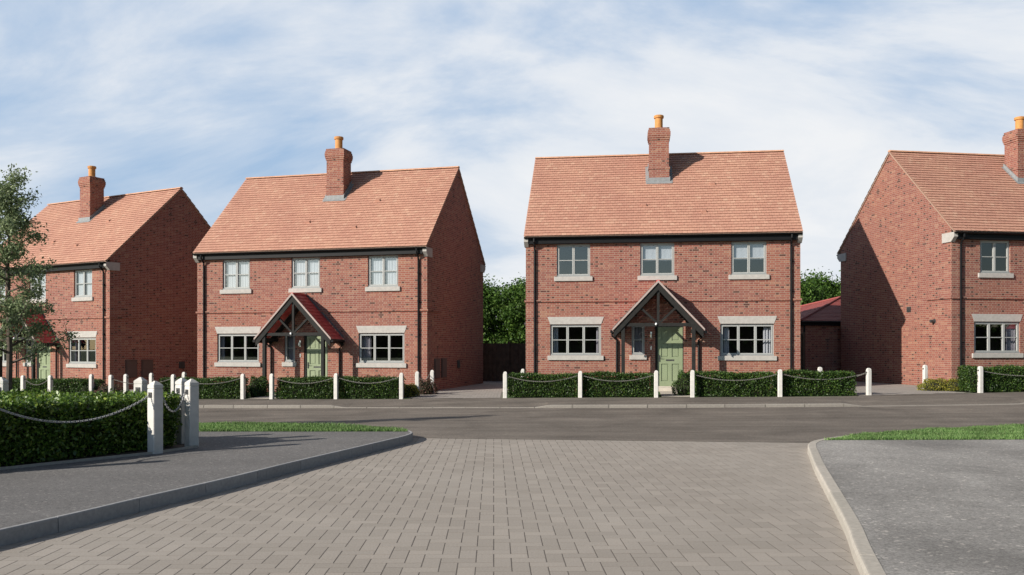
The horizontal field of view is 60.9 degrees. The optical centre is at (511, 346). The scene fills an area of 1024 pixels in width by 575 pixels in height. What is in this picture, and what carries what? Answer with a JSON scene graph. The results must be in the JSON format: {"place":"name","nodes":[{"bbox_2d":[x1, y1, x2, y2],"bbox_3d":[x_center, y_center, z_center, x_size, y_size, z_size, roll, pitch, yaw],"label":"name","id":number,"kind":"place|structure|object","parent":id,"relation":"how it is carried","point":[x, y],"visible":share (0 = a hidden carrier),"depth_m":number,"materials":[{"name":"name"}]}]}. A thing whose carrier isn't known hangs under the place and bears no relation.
{"place":"outdoors","nodes":[
{"label":"outdoors","id":0,"kind":"place"},
{"bbox_2d":[0,431,409,528],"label":"pavement","id":1,"kind":"structure","parent":0,"point":[30,494],"depth_m":10.35,"materials":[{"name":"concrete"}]},
{"bbox_2d":[1,443,184,466],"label":"soil","id":2,"kind":"structure","parent":1,"relation":"on","point":[142,451],"depth_m":11.75,"materials":[{"name":"brown soil"}]},
{"bbox_2d":[0,377,8,391],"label":"white post","id":3,"kind":"object","parent":2,"relation":"on","point":[4,384],"visible":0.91,"depth_m":13.51,"materials":[{"name":"wood"}]},
{"bbox_2d":[0,387,182,466],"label":"hedge","id":4,"kind":"object","parent":2,"relation":"on","point":[23,440],"visible":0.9,"depth_m":11.60,"materials":[{"name":"green plant"}]},
{"bbox_2d":[134,377,147,392],"bbox_3d":[-5.780,1.019,13.550,0.150,1.100,0.230,0,0,10],"label":"white post","id":5,"kind":"object","parent":2,"relation":"on","point":[140,384],"visible":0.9,"depth_m":13.48,"materials":[{"name":"wood"}]},
{"bbox_2d":[175,378,187,443],"bbox_3d":[-5.020,1.019,13.250,0.150,1.100,0.230,0,0,30],"label":"white post","id":6,"kind":"object","parent":2,"relation":"on","point":[180,390],"visible":0.55,"depth_m":13.18,"materials":[{"name":"wood"}]},
{"bbox_2d":[0,445,197,469],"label":"path edging","id":7,"kind":"object","parent":1,"relation":"on","point":[85,459],"visible":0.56,"depth_m":11.24,"materials":[{"name":"concrete"}]},
{"bbox_2d":[147,381,162,453],"bbox_3d":[-4.930,1.019,12.030,0.150,1.100,0.230,0,0,34],"label":"white post","id":8,"kind":"object","parent":1,"relation":"on","point":[155,419],"visible":0.95,"depth_m":11.98,"materials":[{"name":"paint"}]},
{"bbox_2d":[0,396,148,422],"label":"chain","id":9,"kind":"object","parent":8,"relation":"hanging from","point":[9,412],"visible":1,"depth_m":11.02,"materials":[{"name":"silver metal"}]},
{"bbox_2d":[163,393,185,411],"bbox_3d":[-4.830,0.801,12.434,0.027,0.262,0.649,0,0,7],"label":"chain","id":10,"kind":"object","parent":8,"relation":"hanging from","point":[183,397],"visible":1,"depth_m":12.46,"materials":[{"name":"silver metal"}]},
{"bbox_2d":[185,379,198,446],"bbox_3d":[-4.720,1.019,12.830,0.150,1.100,0.230,0,0,40],"label":"white post","id":11,"kind":"object","parent":1,"relation":"on","point":[192,412],"visible":0.93,"depth_m":12.78,"materials":[{"name":"wood"}]},
{"bbox_2d":[174,421,407,430],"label":"grass","id":12,"kind":"structure","parent":1,"relation":"on","point":[246,426],"depth_m":15.55,"materials":[{"name":"green plant"}]},
{"bbox_2d":[247,394,278,398],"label":"path","id":13,"kind":"structure","parent":0,"point":[264,397],"depth_m":28.40,"materials":[{"name":"grey concrete"}]},
{"bbox_2d":[0,438,859,574],"bbox_3d":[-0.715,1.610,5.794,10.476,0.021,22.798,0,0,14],"label":"paved road","id":14,"kind":"structure","parent":0,"point":[325,517],"depth_m":8.03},
{"bbox_2d":[404,381,513,398],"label":"driveway","id":15,"kind":"structure","parent":0,"point":[489,389],"depth_m":30.22,"materials":[{"name":"grey concrete"}]},
{"bbox_2d":[0,0,1023,288],"label":"sky","id":16,"kind":"structure","parent":0,"point":[203,98],"materials":[{"name":"blue"}]},
{"bbox_2d":[199,404,1023,442],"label":"road","id":17,"kind":"structure","parent":0,"point":[777,424],"depth_m":19.11,"materials":[{"name":"grey asphalt"}]},
{"bbox_2d":[171,374,175,391],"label":"white post","id":18,"kind":"object","parent":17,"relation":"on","point":[173,379],"visible":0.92,"depth_m":28.14,"materials":[{"name":"wood"}]},
{"bbox_2d":[0,430,412,546],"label":"kerb","id":19,"kind":"structure","parent":17,"relation":"on","point":[38,528],"depth_m":8.88,"materials":[{"name":"concrete"}]},
{"bbox_2d":[399,373,404,398],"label":"white post","id":20,"kind":"object","parent":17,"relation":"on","point":[401,385],"visible":0.95,"depth_m":26.80,"materials":[{"name":"wood"}]},
{"bbox_2d":[339,377,398,383],"bbox_3d":[-4.456,1.034,27.040,1.949,0.205,0.027,0,0,10],"label":"chain","id":21,"kind":"object","parent":20,"relation":"hanging from","point":[369,383],"visible":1,"depth_m":27.03,"materials":[{"name":"grey metal"}]},
{"bbox_2d":[199,402,1023,407],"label":"kerb","id":22,"kind":"structure","parent":17,"relation":"on","point":[607,405],"depth_m":23.10,"materials":[{"name":"grey concrete"}]},
{"bbox_2d":[808,427,966,574],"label":"kerb","id":23,"kind":"structure","parent":17,"relation":"on","point":[866,561],"depth_m":7.61,"materials":[{"name":"concrete"}]},
{"bbox_2d":[199,392,1023,406],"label":"pavement","id":24,"kind":"structure","parent":0,"point":[970,398],"depth_m":24.74,"materials":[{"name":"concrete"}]},
{"bbox_2d":[20,375,25,390],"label":"white post","id":25,"kind":"object","parent":24,"relation":"on","point":[22,381],"visible":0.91,"depth_m":29.10,"materials":[{"name":"paint"}]},
{"bbox_2d":[48,375,52,391],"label":"white post","id":26,"kind":"object","parent":24,"relation":"on","point":[50,381],"visible":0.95,"depth_m":28.79,"materials":[{"name":"wood"}]},
{"bbox_2d":[108,375,113,392],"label":"white post","id":27,"kind":"object","parent":24,"relation":"on","point":[110,381],"visible":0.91,"depth_m":28.45,"materials":[{"name":"wood"}]},
{"bbox_2d":[240,374,245,398],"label":"white post","id":28,"kind":"object","parent":24,"relation":"on","point":[242,386],"visible":0.9,"depth_m":27.81,"materials":[{"name":"wood"}]},
{"bbox_2d":[177,378,239,383],"bbox_3d":[-9.790,1.097,28.030,2.211,0.208,0.027,0,0,8],"label":"chain","id":29,"kind":"object","parent":28,"relation":"hanging from","point":[218,383],"visible":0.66,"depth_m":27.99,"materials":[{"name":"grey metal"}]},
{"bbox_2d":[269,373,274,398],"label":"white post","id":30,"kind":"object","parent":24,"relation":"on","point":[271,386],"visible":0.92,"depth_m":27.60,"materials":[{"name":"wood"}]},
{"bbox_2d":[334,373,338,398],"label":"white post","id":31,"kind":"object","parent":24,"relation":"on","point":[336,385],"visible":0.93,"depth_m":27.17,"materials":[{"name":"wood"}]},
{"bbox_2d":[274,378,331,383],"bbox_3d":[-6.565,1.060,27.444,1.999,0.206,0.027,0,0,11],"label":"chain","id":32,"kind":"object","parent":31,"relation":"hanging from","point":[301,383],"visible":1,"depth_m":27.46,"materials":[{"name":"grey metal"}]},
{"bbox_2d":[415,371,419,395],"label":"white post","id":33,"kind":"object","parent":24,"relation":"on","point":[417,375],"visible":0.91,"depth_m":28.14,"materials":[{"name":"wood"}]},
{"bbox_2d":[503,371,507,397],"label":"white post","id":34,"kind":"object","parent":24,"relation":"on","point":[505,375],"visible":0.94,"depth_m":26.70,"materials":[{"name":"wood"}]},
{"bbox_2d":[578,371,583,397],"bbox_3d":[2.080,1.185,26.500,0.204,0.920,0.124,0,0,9],"label":"white post","id":35,"kind":"object","parent":24,"relation":"on","point":[580,374],"visible":0.93,"depth_m":26.44,"materials":[{"name":"wood"}]},
{"bbox_2d":[509,376,575,381],"bbox_3d":[0.935,0.969,26.634,2.131,0.207,0.027,0,0,6],"label":"chain","id":36,"kind":"object","parent":35,"relation":"hanging from","point":[542,381],"visible":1,"depth_m":26.63,"materials":[{"name":"grey metal"}]},
{"bbox_2d":[653,370,658,397],"bbox_3d":[4.320,1.158,26.080,0.204,0.920,0.124,0,0,7],"label":"white post","id":37,"kind":"object","parent":24,"relation":"on","point":[655,374],"visible":0.97,"depth_m":26.02,"materials":[{"name":"wood"}]},
{"bbox_2d":[585,375,651,381],"bbox_3d":[3.200,0.942,26.289,2.106,0.208,0.027,0,0,11],"label":"chain","id":38,"kind":"object","parent":37,"relation":"hanging from","point":[617,381],"visible":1,"depth_m":26.28,"materials":[{"name":"grey metal"}]},
{"bbox_2d":[690,370,695,396],"bbox_3d":[5.380,1.145,25.950,0.204,0.920,0.124,0,0,7],"label":"white post","id":39,"kind":"object","parent":24,"relation":"on","point":[692,383],"visible":0.94,"depth_m":25.89,"materials":[{"name":"wood"}]},
{"bbox_2d":[696,374,776,380],"bbox_3d":[6.640,0.900,25.803,2.363,0.208,0.027,0,0,7],"label":"chain","id":40,"kind":"object","parent":39,"relation":"hanging from","point":[739,380],"visible":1,"depth_m":25.79,"materials":[{"name":"grey metal"}]},
{"bbox_2d":[777,369,782,396],"bbox_3d":[7.900,1.115,25.660,0.204,0.920,0.124,0,0,5],"label":"white post","id":41,"kind":"object","parent":24,"relation":"on","point":[779,383],"visible":0.94,"depth_m":25.60,"materials":[{"name":"wood"}]},
{"bbox_2d":[866,368,871,394],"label":"white post","id":42,"kind":"object","parent":24,"relation":"on","point":[868,381],"visible":0.91,"depth_m":25.79,"materials":[{"name":"wood"}]},
{"bbox_2d":[783,373,865,379],"bbox_3d":[9.245,0.867,25.738,2.524,0.211,0.027,0,0,-4],"label":"chain","id":43,"kind":"object","parent":42,"relation":"hanging from","point":[824,379],"visible":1,"depth_m":25.73,"materials":[{"name":"grey metal"}]},
{"bbox_2d":[977,366,982,392],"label":"white post","id":44,"kind":"object","parent":24,"relation":"on","point":[980,379],"visible":0.91,"depth_m":26.39,"materials":[{"name":"wood"}]},
{"bbox_2d":[984,371,1023,375],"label":"chain","id":45,"kind":"object","parent":44,"relation":"hanging from","point":[1005,374],"visible":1,"depth_m":26.55,"materials":[{"name":"grey metal"}]},
{"bbox_2d":[246,381,997,398],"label":"lawn","id":46,"kind":"structure","parent":0,"point":[659,394],"depth_m":26.67,"materials":[{"name":"green plant"}]},
{"bbox_2d":[4,377,104,393],"bbox_3d":[-16.493,1.448,30.618,4.436,0.842,1.351,0,0,14],"label":"hedge","id":47,"kind":"object","parent":46,"relation":"on","point":[68,384],"visible":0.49,"depth_m":30.04,"materials":[{"name":"green plant"}]},
{"bbox_2d":[73,380,103,393],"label":"garden shrub","id":48,"kind":"object","parent":46,"relation":"on","point":[84,388],"visible":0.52,"depth_m":29.64,"materials":[{"name":"green plant"}]},
{"bbox_2d":[89,374,93,392],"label":"white post","id":49,"kind":"object","parent":46,"relation":"on","point":[91,381],"visible":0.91,"depth_m":29.55,"materials":[{"name":"metal"}]},
{"bbox_2d":[93,383,122,392],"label":"garden shrub","id":50,"kind":"object","parent":46,"relation":"on","point":[104,388],"visible":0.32,"depth_m":29.47,"materials":[{"name":"green plant"}]},
{"bbox_2d":[123,374,128,393],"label":"white post","id":51,"kind":"object","parent":46,"relation":"on","point":[126,381],"visible":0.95,"depth_m":29.15,"materials":[{"name":"wood"}]},
{"bbox_2d":[149,373,153,382],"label":"white post","id":52,"kind":"object","parent":46,"relation":"on","point":[151,377],"visible":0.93,"depth_m":30.25,"materials":[{"name":"metal"}]},
{"bbox_2d":[159,376,184,393],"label":"hedge","id":53,"kind":"object","parent":46,"relation":"on","point":[166,386],"visible":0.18,"depth_m":29.55,"materials":[{"name":"green plant"}]},
{"bbox_2d":[178,375,248,398],"bbox_3d":[-9.789,1.350,28.526,2.412,0.876,0.935,0,0,13],"label":"hedge","id":54,"kind":"object","parent":46,"relation":"on","point":[228,390],"visible":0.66,"depth_m":28.20,"materials":[{"name":"green plant"}]},
{"bbox_2d":[246,375,268,396],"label":"round bush","id":55,"kind":"object","parent":46,"relation":"on","point":[256,387],"visible":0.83,"depth_m":29.09,"materials":[{"name":"green plant"}]},
{"bbox_2d":[274,375,340,398],"bbox_3d":[-6.526,1.312,27.841,2.155,0.873,0.896,0,0,11],"label":"hedge","id":56,"kind":"object","parent":46,"relation":"on","point":[312,390],"visible":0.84,"depth_m":27.61,"materials":[{"name":"green plant"}]},
{"bbox_2d":[339,375,405,398],"bbox_3d":[-4.430,1.303,27.483,2.150,0.841,0.885,0,0,10],"label":"hedge","id":57,"kind":"object","parent":46,"relation":"on","point":[374,390],"visible":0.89,"depth_m":27.25,"materials":[{"name":"green plant"}]},
{"bbox_2d":[404,383,419,396],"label":"garden shrub","id":58,"kind":"object","parent":46,"relation":"on","point":[410,390],"visible":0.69,"depth_m":27.82,"materials":[{"name":"green plant"}]},
{"bbox_2d":[419,378,438,394],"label":"garden shrub","id":59,"kind":"object","parent":46,"relation":"on","point":[426,387],"visible":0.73,"depth_m":29.09,"materials":[{"name":"brown plant"}]},
{"bbox_2d":[430,370,433,390],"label":"white post","id":60,"kind":"object","parent":46,"relation":"on","point":[432,374],"visible":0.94,"depth_m":29.74,"materials":[{"name":"metal"}]},
{"bbox_2d":[483,273,507,342],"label":"leafy tree","id":61,"kind":"object","parent":46,"relation":"on","point":[487,317],"visible":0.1,"depth_m":49.46,"materials":[{"name":"green plant"}]},
{"bbox_2d":[483,272,525,342],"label":"leafy tree","id":62,"kind":"object","parent":46,"relation":"on","point":[511,303],"visible":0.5,"depth_m":48.91,"materials":[{"name":"green plant"}]},
{"bbox_2d":[483,342,525,380],"bbox_3d":[-0.125,0.804,39.550,4.304,2.060,0.120,0,0,27],"label":"timber fence","id":63,"kind":"object","parent":46,"relation":"on","point":[499,359],"visible":0.32,"depth_m":39.73,"materials":[{"name":"brown wood"}]},
{"bbox_2d":[507,370,577,397],"bbox_3d":[0.999,1.187,27.009,2.382,0.944,0.887,0,0,7],"label":"hedge","id":64,"kind":"object","parent":46,"relation":"on","point":[552,389],"visible":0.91,"depth_m":26.77,"materials":[{"name":"green plant"}]},
{"bbox_2d":[582,370,653,396],"bbox_3d":[3.262,1.168,26.697,2.435,0.927,0.899,0,0,7],"label":"hedge","id":65,"kind":"object","parent":46,"relation":"on","point":[593,387],"visible":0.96,"depth_m":26.46,"materials":[{"name":"green plant"}]},
{"bbox_2d":[524,115,802,390],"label":"brick house","id":66,"kind":"structure","parent":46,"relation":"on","point":[663,262],"depth_m":30.18,"materials":[{"name":"brick"},{"name":"clay roof tile"},{"name":"dark timber"}]},
{"bbox_2d":[554,244,592,280],"bbox_3d":[2.142,-2.941,30.342,1.340,1.285,0.190,0,0,8],"label":"window","id":67,"kind":"structure","parent":66,"relation":"in","point":[560,277],"depth_m":30.33,"materials":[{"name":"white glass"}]},
{"bbox_2d":[548,324,603,359],"bbox_3d":[2.225,-0.185,30.391,1.950,1.275,0.308,0,0,8],"label":"window","id":68,"kind":"structure","parent":66,"relation":"in","point":[554,355],"depth_m":30.36,"materials":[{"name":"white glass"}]},
{"bbox_2d":[629,326,646,359],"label":"window","id":69,"kind":"structure","parent":66,"relation":"in","point":[638,332],"depth_m":30.07,"materials":[{"name":"white glass"}]},
{"bbox_2d":[638,243,676,279],"bbox_3d":[4.999,-2.941,29.955,1.340,1.285,0.197,0,0,8],"label":"window","id":70,"kind":"structure","parent":66,"relation":"in","point":[656,252],"depth_m":30.00,"materials":[{"name":"white glass"}]},
{"bbox_2d":[655,326,683,385],"bbox_3d":[5.409,0.322,29.916,0.960,2.110,0.129,0,0,8],"label":"front door","id":71,"kind":"structure","parent":66,"relation":"in","point":[669,340],"depth_m":29.92,"materials":[{"name":"green paint"}]},
{"bbox_2d":[718,324,776,359],"bbox_3d":[7.984,-0.185,29.603,1.950,1.275,0.308,0,0,8],"label":"window","id":72,"kind":"structure","parent":66,"relation":"in","point":[768,329],"depth_m":29.58,"materials":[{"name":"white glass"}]},
{"bbox_2d":[728,241,769,278],"bbox_3d":[8.033,-2.941,29.539,1.350,1.285,0.196,0,0,8],"label":"window","id":73,"kind":"structure","parent":66,"relation":"in","point":[750,250],"depth_m":29.58,"materials":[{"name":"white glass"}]},
{"bbox_2d":[671,369,695,394],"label":"round bush","id":74,"kind":"object","parent":46,"relation":"on","point":[681,384],"visible":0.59,"depth_m":26.90,"materials":[{"name":"green plant"}]},
{"bbox_2d":[695,370,776,396],"bbox_3d":[6.722,1.123,26.249,2.562,0.934,0.932,0,0,8],"label":"hedge","id":75,"kind":"object","parent":46,"relation":"on","point":[734,386],"visible":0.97,"depth_m":26.01,"materials":[{"name":"green plant"}]},
{"bbox_2d":[800,332,804,374],"bbox_3d":[11.625,0.524,36.850,1.554,2.310,0.120,0,0,-4],"label":"timber fence","id":76,"kind":"object","parent":46,"relation":"on","point":[802,350],"visible":0.16,"depth_m":36.86,"materials":[{"name":"brown wood"}]},
{"bbox_2d":[775,368,856,395],"bbox_3d":[9.079,1.087,26.097,2.471,0.948,0.899,0,0,0],"label":"hedge","id":77,"kind":"object","parent":46,"relation":"on","point":[801,386],"visible":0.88,"depth_m":25.83,"materials":[{"name":"green plant"}]},
{"bbox_2d":[800,271,838,304],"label":"leafy tree","id":78,"kind":"object","parent":46,"relation":"on","point":[807,297],"visible":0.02,"depth_m":47.87,"materials":[{"name":"green plant"}]},
{"bbox_2d":[802,266,840,301],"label":"leafy tree","id":79,"kind":"object","parent":46,"relation":"on","point":[826,284],"visible":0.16,"depth_m":50.20,"materials":[{"name":"green plant"}]},
{"bbox_2d":[832,270,840,295],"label":"leafy tree","id":80,"kind":"object","parent":46,"relation":"on","point":[838,282],"depth_m":50.84,"materials":[{"name":"green plant"}]},
{"bbox_2d":[922,365,927,388],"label":"white post","id":81,"kind":"object","parent":46,"relation":"on","point":[924,371],"visible":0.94,"depth_m":28.65,"materials":[{"name":"metal"}]},
{"bbox_2d":[916,378,948,390],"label":"garden shrub","id":82,"kind":"object","parent":46,"relation":"on","point":[934,385],"visible":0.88,"depth_m":27.67,"materials":[{"name":"plant"}]},
{"bbox_2d":[945,378,964,391],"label":"garden shrub","id":83,"kind":"object","parent":46,"relation":"on","point":[952,385],"visible":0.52,"depth_m":27.38,"materials":[{"name":"yellow plant"}]},
{"bbox_2d":[956,364,1023,392],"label":"hedge","id":84,"kind":"object","parent":46,"relation":"on","point":[992,382],"visible":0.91,"depth_m":26.73,"materials":[{"name":"green plant"}]},
{"bbox_2d":[659,391,689,396],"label":"path","id":85,"kind":"structure","parent":0,"point":[666,393],"depth_m":26.86,"materials":[{"name":"grey concrete"}]},
{"bbox_2d":[854,382,964,395],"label":"driveway","id":86,"kind":"structure","parent":0,"point":[886,389],"depth_m":28.22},
{"bbox_2d":[816,439,1023,574],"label":"pavement","id":87,"kind":"structure","parent":0,"point":[937,507],"depth_m":8.53,"materials":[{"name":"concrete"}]},
{"bbox_3d":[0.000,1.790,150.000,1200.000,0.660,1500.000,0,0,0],"label":"ground","id":88,"kind":"structure","parent":0,"visible":0},
{"bbox_2d":[0,163,79,390],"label":"young tree","id":89,"kind":"object","parent":88,"relation":"on","point":[16,309],"visible":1,"depth_m":15.48,"materials":[{"name":"green plant"}]},
{"bbox_2d":[0,166,210,389],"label":"brick house","id":90,"kind":"structure","parent":88,"relation":"on","point":[121,287],"depth_m":37.06,"materials":[{"name":"brick"}]},
{"bbox_2d":[2,347,5,365],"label":"window","id":91,"kind":"structure","parent":90,"relation":"in","point":[3,362],"depth_m":38.65,"materials":[{"name":"white glass"}]},
{"bbox_2d":[23,340,30,365],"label":"window","id":92,"kind":"structure","parent":90,"relation":"in","point":[27,363],"depth_m":37.83,"materials":[{"name":"white glass"}]},
{"bbox_2d":[30,274,46,302],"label":"window","id":93,"kind":"structure","parent":90,"relation":"in","point":[43,299],"depth_m":37.40,"materials":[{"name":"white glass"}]},
{"bbox_2d":[37,346,49,379],"bbox_3d":[-20.008,0.720,37.252,0.960,2.110,0.129,0,0,29],"label":"front door","id":94,"kind":"structure","parent":90,"relation":"in","point":[43,367],"depth_m":37.29,"materials":[{"name":"green paint"}]},
{"bbox_2d":[66,338,96,367],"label":"window","id":95,"kind":"structure","parent":90,"relation":"in","point":[73,362],"depth_m":36.14,"materials":[{"name":"white glass"}]},
{"bbox_2d":[71,269,93,300],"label":"window","id":96,"kind":"structure","parent":90,"relation":"in","point":[83,278],"depth_m":36.01,"materials":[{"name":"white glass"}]},
{"bbox_2d":[192,136,485,392],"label":"brick house","id":97,"kind":"structure","parent":88,"relation":"on","point":[339,267],"depth_m":32.63,"materials":[{"name":"brick"}]},
{"bbox_2d":[220,259,251,293],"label":"window","id":98,"kind":"structure","parent":97,"relation":"in","point":[236,273],"depth_m":32.90,"materials":[{"name":"white glass"}]},
{"bbox_2d":[214,334,260,366],"bbox_3d":[-10.306,0.099,32.898,1.950,1.275,0.306,0,0,14],"label":"window","id":99,"kind":"structure","parent":97,"relation":"in","point":[221,337],"depth_m":32.90,"materials":[{"name":"white glass"}]},
{"bbox_2d":[282,336,296,365],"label":"window","id":100,"kind":"structure","parent":97,"relation":"in","point":[289,340],"depth_m":32.39,"materials":[{"name":"white glass"}]},
{"bbox_2d":[288,257,321,292],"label":"window","id":101,"kind":"structure","parent":97,"relation":"in","point":[305,271],"depth_m":32.19,"materials":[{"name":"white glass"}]},
{"bbox_2d":[304,336,327,376],"bbox_3d":[-7.202,0.606,32.056,0.960,2.110,0.129,0,0,14],"label":"front door","id":102,"kind":"structure","parent":97,"relation":"in","point":[312,344],"depth_m":32.10,"materials":[{"name":"green paint"}]},
{"bbox_2d":[356,333,406,367],"bbox_3d":[-4.678,0.099,31.444,1.950,1.275,0.311,0,0,14],"label":"window","id":103,"kind":"structure","parent":97,"relation":"in","point":[364,338],"depth_m":31.46,"materials":[{"name":"white glass"}]},
{"bbox_2d":[365,255,400,290],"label":"window","id":104,"kind":"structure","parent":97,"relation":"in","point":[383,270],"depth_m":31.41,"materials":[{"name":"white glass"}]},
{"bbox_2d":[800,296,840,375],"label":"garage","id":105,"kind":"structure","parent":88,"relation":"on","point":[820,324],"depth_m":37.13,"materials":[{"name":"brick"}]},
{"bbox_2d":[824,423,1023,439],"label":"grass","id":106,"kind":"structure","parent":88,"relation":"on","point":[1012,431],"depth_m":14.72,"materials":[{"name":"green plant"}]},
{"bbox_2d":[836,116,1023,384],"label":"brick house","id":107,"kind":"structure","parent":88,"relation":"on","point":[930,255],"depth_m":31.81,"materials":[{"name":"brick"},{"name":"tile"},{"name":"black plastic"}]},
{"bbox_2d":[978,240,1013,277],"bbox_3d":[16.630,-3.025,29.997,1.340,1.285,0.190,0,0,-9],"label":"window","id":108,"kind":"structure","parent":107,"relation":"in","point":[983,274],"depth_m":29.99,"materials":[{"name":"white plastic"}]},
{"bbox_2d":[972,322,1023,357],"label":"window","id":109,"kind":"structure","parent":107,"relation":"in","point":[1012,328],"depth_m":30.06,"materials":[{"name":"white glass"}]}
]}

